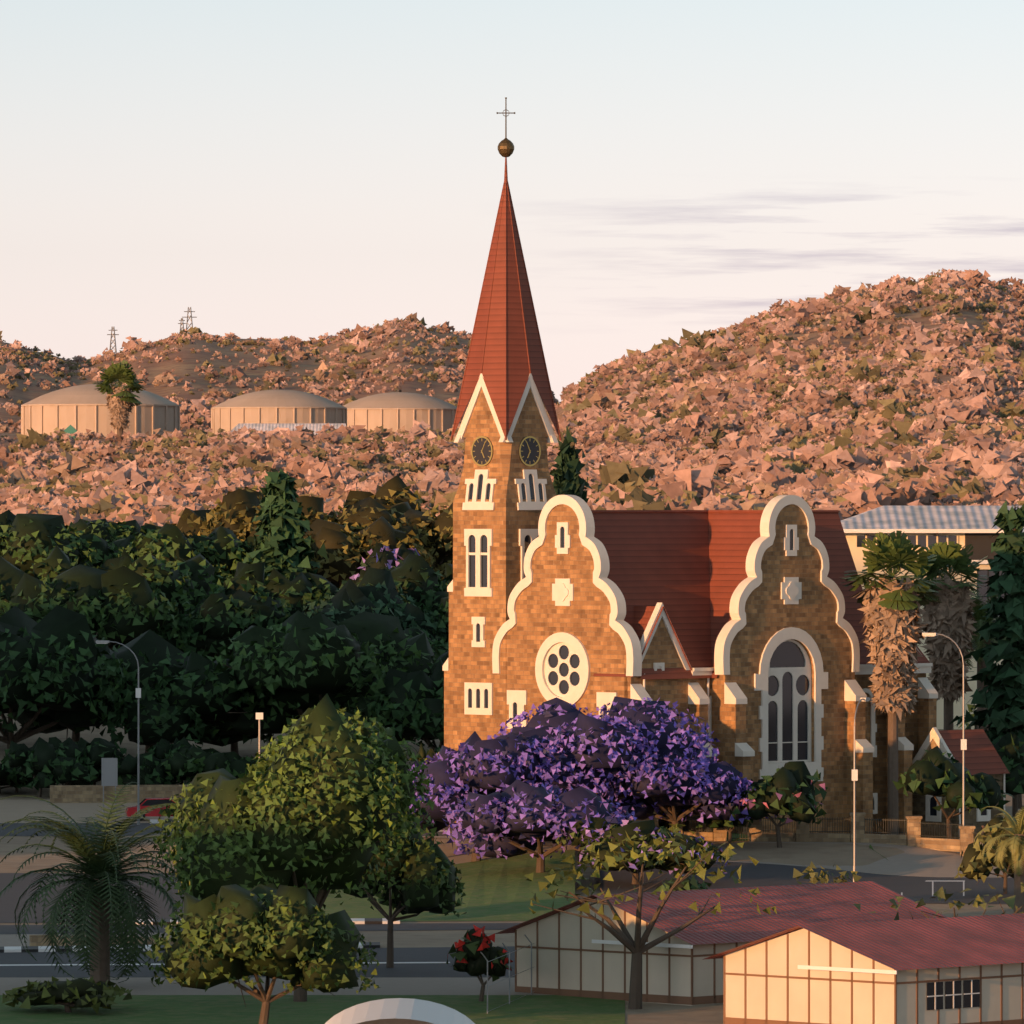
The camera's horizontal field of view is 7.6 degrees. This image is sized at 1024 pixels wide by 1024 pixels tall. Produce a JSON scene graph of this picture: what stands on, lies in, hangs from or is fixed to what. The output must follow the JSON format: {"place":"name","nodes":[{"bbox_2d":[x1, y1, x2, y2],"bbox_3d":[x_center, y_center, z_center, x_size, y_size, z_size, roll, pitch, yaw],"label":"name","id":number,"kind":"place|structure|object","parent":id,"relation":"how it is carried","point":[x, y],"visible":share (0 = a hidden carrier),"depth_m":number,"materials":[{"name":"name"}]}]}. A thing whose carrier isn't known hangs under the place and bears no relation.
{"place":"outdoors","nodes":[
{"label":"outdoors","id":0,"kind":"place"},
{"bbox_2d":[0,276,1023,519],"bbox_3d":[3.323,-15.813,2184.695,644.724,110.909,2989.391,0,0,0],"label":"hill terrain","id":1,"kind":"structure","parent":0,"point":[188,364],"depth_m":2358.83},
{"bbox_2d":[21,307,461,437],"bbox_3d":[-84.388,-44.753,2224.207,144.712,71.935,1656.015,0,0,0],"label":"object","id":2,"kind":"object","parent":1,"relation":"on","point":[78,408],"visible":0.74,"depth_m":1735.82,"materials":[{"name":"concrete"}]},
{"bbox_2d":[0,366,1023,526],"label":"hill bushes","id":3,"kind":"object","parent":1,"relation":"on","point":[891,450],"visible":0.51,"depth_m":992.72,"materials":[{"name":"brown plant"}]},
{"bbox_2d":[0,268,1023,461],"bbox_3d":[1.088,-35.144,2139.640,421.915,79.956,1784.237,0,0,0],"label":"hill bushes","id":4,"kind":"object","parent":1,"relation":"on","point":[627,403],"visible":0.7,"depth_m":1667.76,"materials":[{"name":"brown plant"}]},
{"bbox_2d":[0,589,1023,1023],"bbox_3d":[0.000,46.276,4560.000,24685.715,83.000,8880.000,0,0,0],"label":"ground","id":5,"kind":"structure","parent":0,"point":[788,853],"depth_m":438.19,"materials":[{"name":"green plant"}]},
{"bbox_2d":[325,998,474,1023],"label":"barrel roof hall","id":6,"kind":"structure","parent":5,"relation":"on","point":[399,1011],"depth_m":293.29,"materials":[{"name":"white paint"}]},
{"bbox_2d":[0,800,1013,1023],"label":"road","id":7,"kind":"structure","parent":5,"relation":"on","point":[499,889],"depth_m":386.80,"materials":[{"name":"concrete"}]},
{"bbox_2d":[29,633,984,1013],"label":"street furniture","id":8,"kind":"object","parent":7,"relation":"on","point":[143,795],"visible":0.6,"depth_m":444.74,"materials":[{"name":"grey metal"}]},
{"bbox_2d":[0,360,1023,983],"bbox_3d":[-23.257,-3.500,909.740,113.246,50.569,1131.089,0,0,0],"label":"palms","id":9,"kind":"object","parent":5,"relation":"on","point":[102,878],"visible":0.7,"depth_m":351.31,"materials":[{"name":"green plant"}]},
{"bbox_2d":[0,505,1023,1023],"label":"tree trunks","id":10,"kind":"object","parent":5,"relation":"on","point":[636,945],"visible":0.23,"depth_m":341.91,"materials":[{"name":"brown wood"}]},
{"bbox_2d":[0,385,1023,1013],"bbox_3d":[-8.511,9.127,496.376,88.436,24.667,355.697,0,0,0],"label":"trees","id":11,"kind":"object","parent":10,"relation":"attached to","point":[62,623],"visible":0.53,"depth_m":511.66,"materials":[{"name":"green plant"}]},
{"bbox_2d":[495,881,946,1005],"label":"shed","id":12,"kind":"structure","parent":5,"relation":"on","point":[575,955],"depth_m":344.54,"materials":[{"name":"brown"}]},
{"bbox_2d":[437,97,1008,842],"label":"church","id":13,"kind":"structure","parent":5,"relation":"on","point":[741,633],"depth_m":458.18,"materials":[{"name":"stone"}]},
{"bbox_2d":[704,913,1023,1023],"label":"shed","id":14,"kind":"structure","parent":5,"relation":"on","point":[960,970],"depth_m":326.84,"materials":[{"name":"brown"}]},
{"bbox_2d":[841,506,1023,728],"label":"building","id":15,"kind":"structure","parent":5,"relation":"on","point":[928,526],"depth_m":560.00,"materials":[{"name":"beige paint"}]},
{"bbox_2d":[0,0,1023,401],"label":"sky","id":16,"kind":"structure","parent":0,"point":[302,169],"materials":[{"name":"white"}]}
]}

